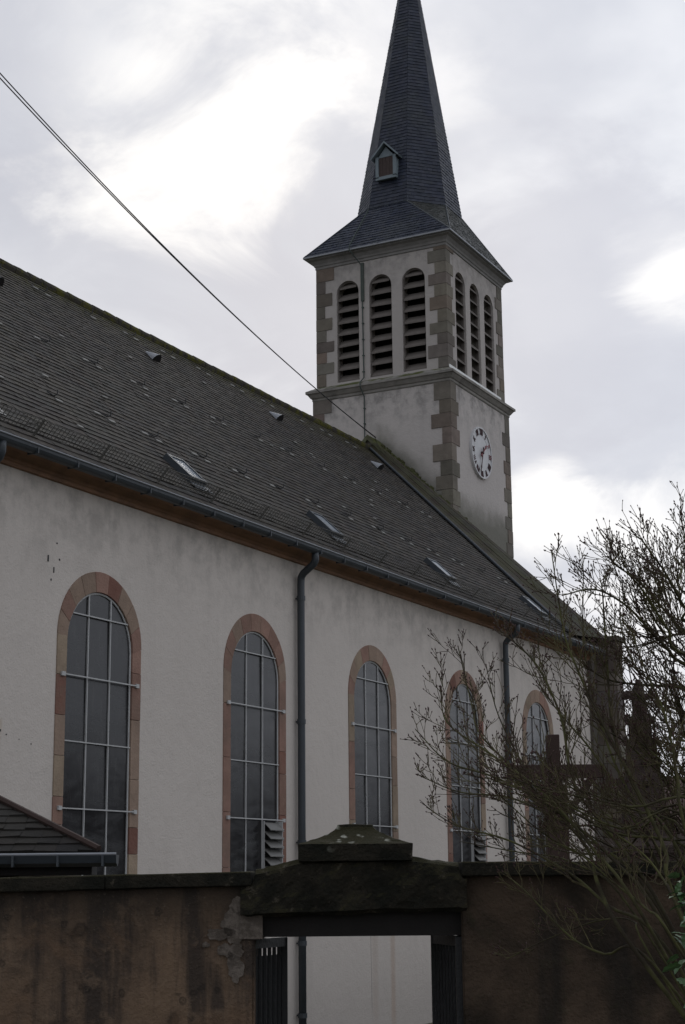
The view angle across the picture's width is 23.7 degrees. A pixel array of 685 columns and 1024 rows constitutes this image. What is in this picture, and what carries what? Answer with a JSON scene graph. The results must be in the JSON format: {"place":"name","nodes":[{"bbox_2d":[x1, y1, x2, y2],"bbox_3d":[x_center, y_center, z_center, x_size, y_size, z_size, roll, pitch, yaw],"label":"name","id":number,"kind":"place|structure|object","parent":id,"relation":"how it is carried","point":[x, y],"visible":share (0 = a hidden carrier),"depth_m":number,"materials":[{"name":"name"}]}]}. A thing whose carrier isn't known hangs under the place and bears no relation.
{"place":"outdoors","nodes":[
{"label":"outdoors","id":0,"kind":"place"},
{"bbox_2d":[0,0,684,775],"label":"sky","id":1,"kind":"structure","parent":0,"point":[238,133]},
{"bbox_2d":[457,861,684,1023],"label":"boundary wall","id":2,"kind":"structure","parent":0,"point":[556,980],"depth_m":7.76,"materials":[{"name":"stone"}]},
{"bbox_2d":[665,777,684,856],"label":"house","id":3,"kind":"structure","parent":0,"point":[680,835],"depth_m":49.07,"materials":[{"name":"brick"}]},
{"label":"ground","id":4,"kind":"structure","parent":0,"visible":0},
{"bbox_2d":[0,795,118,877],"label":"outbuilding","id":5,"kind":"structure","parent":4,"relation":"on","point":[33,844],"depth_m":10.32,"materials":[{"name":"grey tile"}]},
{"bbox_2d":[0,871,254,1023],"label":"boundary wall","id":6,"kind":"structure","parent":4,"relation":"on","point":[172,948],"depth_m":7.76,"materials":[{"name":"stone"}]},
{"bbox_2d":[0,0,631,1023],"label":"church","id":7,"kind":"structure","parent":4,"relation":"on","point":[228,602],"depth_m":27.14,"materials":[{"name":"paint"}]},
{"bbox_2d":[51,572,140,875],"bbox_3d":[-3.146,2.880,20.915,0.160,4.269,1.910,-7,-14,27],"label":"window","id":8,"kind":"structure","parent":7,"relation":"in","point":[95,791],"depth_m":21.02,"materials":[{"name":"glass"}]},
{"bbox_2d":[0,73,373,435],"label":"overhead cable","id":9,"kind":"object","parent":7,"relation":"attached to","point":[125,206],"visible":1,"depth_m":30.49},
{"bbox_2d":[0,78,375,437],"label":"overhead cable","id":10,"kind":"object","parent":7,"relation":"attached to","point":[165,249],"visible":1,"depth_m":32.24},
{"bbox_2d":[222,614,285,871],"bbox_3d":[-1.292,3.632,24.315,0.220,4.269,1.910,-7,-14,27],"label":"window","id":11,"kind":"structure","parent":7,"relation":"in","point":[254,671],"depth_m":24.35,"materials":[{"name":"glass"}]},
{"bbox_2d":[338,281,359,382],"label":"belfry window","id":12,"kind":"structure","parent":7,"relation":"in","point":[349,284],"depth_m":43.98,"materials":[{"name":"grey wood"}]},
{"bbox_2d":[348,645,398,838],"bbox_3d":[0.510,4.391,27.742,0.160,4.269,1.910,-7,-14,27],"label":"window","id":13,"kind":"structure","parent":7,"relation":"in","point":[371,686],"depth_m":27.90,"materials":[{"name":"glass"}]},
{"bbox_2d":[370,275,392,376],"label":"belfry window","id":14,"kind":"structure","parent":7,"relation":"in","point":[381,278],"depth_m":43.54,"materials":[{"name":"grey wood"}]},
{"bbox_2d":[403,268,426,371],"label":"belfry window","id":15,"kind":"structure","parent":7,"relation":"in","point":[413,272],"depth_m":43.09,"materials":[{"name":"grey wood"}]},
{"bbox_2d":[455,273,465,373],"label":"belfry window","id":16,"kind":"structure","parent":7,"relation":"in","point":[461,325],"depth_m":43.64,"materials":[{"name":"grey wood"}]},
{"bbox_2d":[445,670,486,861],"bbox_3d":[2.364,5.144,31.142,0.220,4.269,1.910,-7,-14,27],"label":"window","id":17,"kind":"structure","parent":7,"relation":"in","point":[458,851],"depth_m":31.17,"materials":[{"name":"glass"}]},
{"bbox_2d":[470,284,479,383],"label":"belfry window","id":18,"kind":"structure","parent":7,"relation":"in","point":[475,335],"depth_m":44.48,"materials":[{"name":"grey wood"}]},
{"bbox_2d":[484,295,493,392],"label":"belfry window","id":19,"kind":"structure","parent":7,"relation":"in","point":[490,368],"depth_m":45.35,"materials":[{"name":"grey wood"}]},
{"bbox_2d":[522,690,553,860],"bbox_3d":[4.165,5.903,34.568,0.160,4.269,1.910,-7,-14,27],"label":"window","id":20,"kind":"structure","parent":7,"relation":"in","point":[535,703],"depth_m":34.61,"materials":[{"name":"glass"}]},
{"bbox_2d":[239,824,466,1023],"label":"gateway","id":21,"kind":"object","parent":4,"relation":"on","point":[355,880],"visible":1,"depth_m":7.80,"materials":[{"name":"stone"}]},
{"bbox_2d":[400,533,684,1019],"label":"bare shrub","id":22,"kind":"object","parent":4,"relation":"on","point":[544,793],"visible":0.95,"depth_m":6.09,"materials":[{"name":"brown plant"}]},
{"bbox_2d":[506,734,604,860],"bbox_3d":[2.069,4.021,15.480,0.940,3.800,0.220,-1,-13,0],"label":"timber cross","id":23,"kind":"object","parent":4,"relation":"on","point":[554,744],"visible":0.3,"depth_m":15.71,"materials":[{"name":"brown wood"}]},
{"bbox_2d":[522,480,684,822],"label":"bare tree","id":24,"kind":"object","parent":4,"relation":"on","point":[673,621],"visible":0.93,"depth_m":6.26,"materials":[{"name":"brown plant"}]},
{"bbox_2d":[607,680,684,860],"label":"conifer tree","id":25,"kind":"object","parent":4,"relation":"on","point":[648,789],"visible":0.19,"depth_m":23.43,"materials":[{"name":"green plant"}]},
{"bbox_2d":[662,872,684,1007],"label":"evergreen bush","id":26,"kind":"object","parent":4,"relation":"on","point":[676,965],"visible":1,"depth_m":4.38,"materials":[{"name":"green plant"}]}
]}

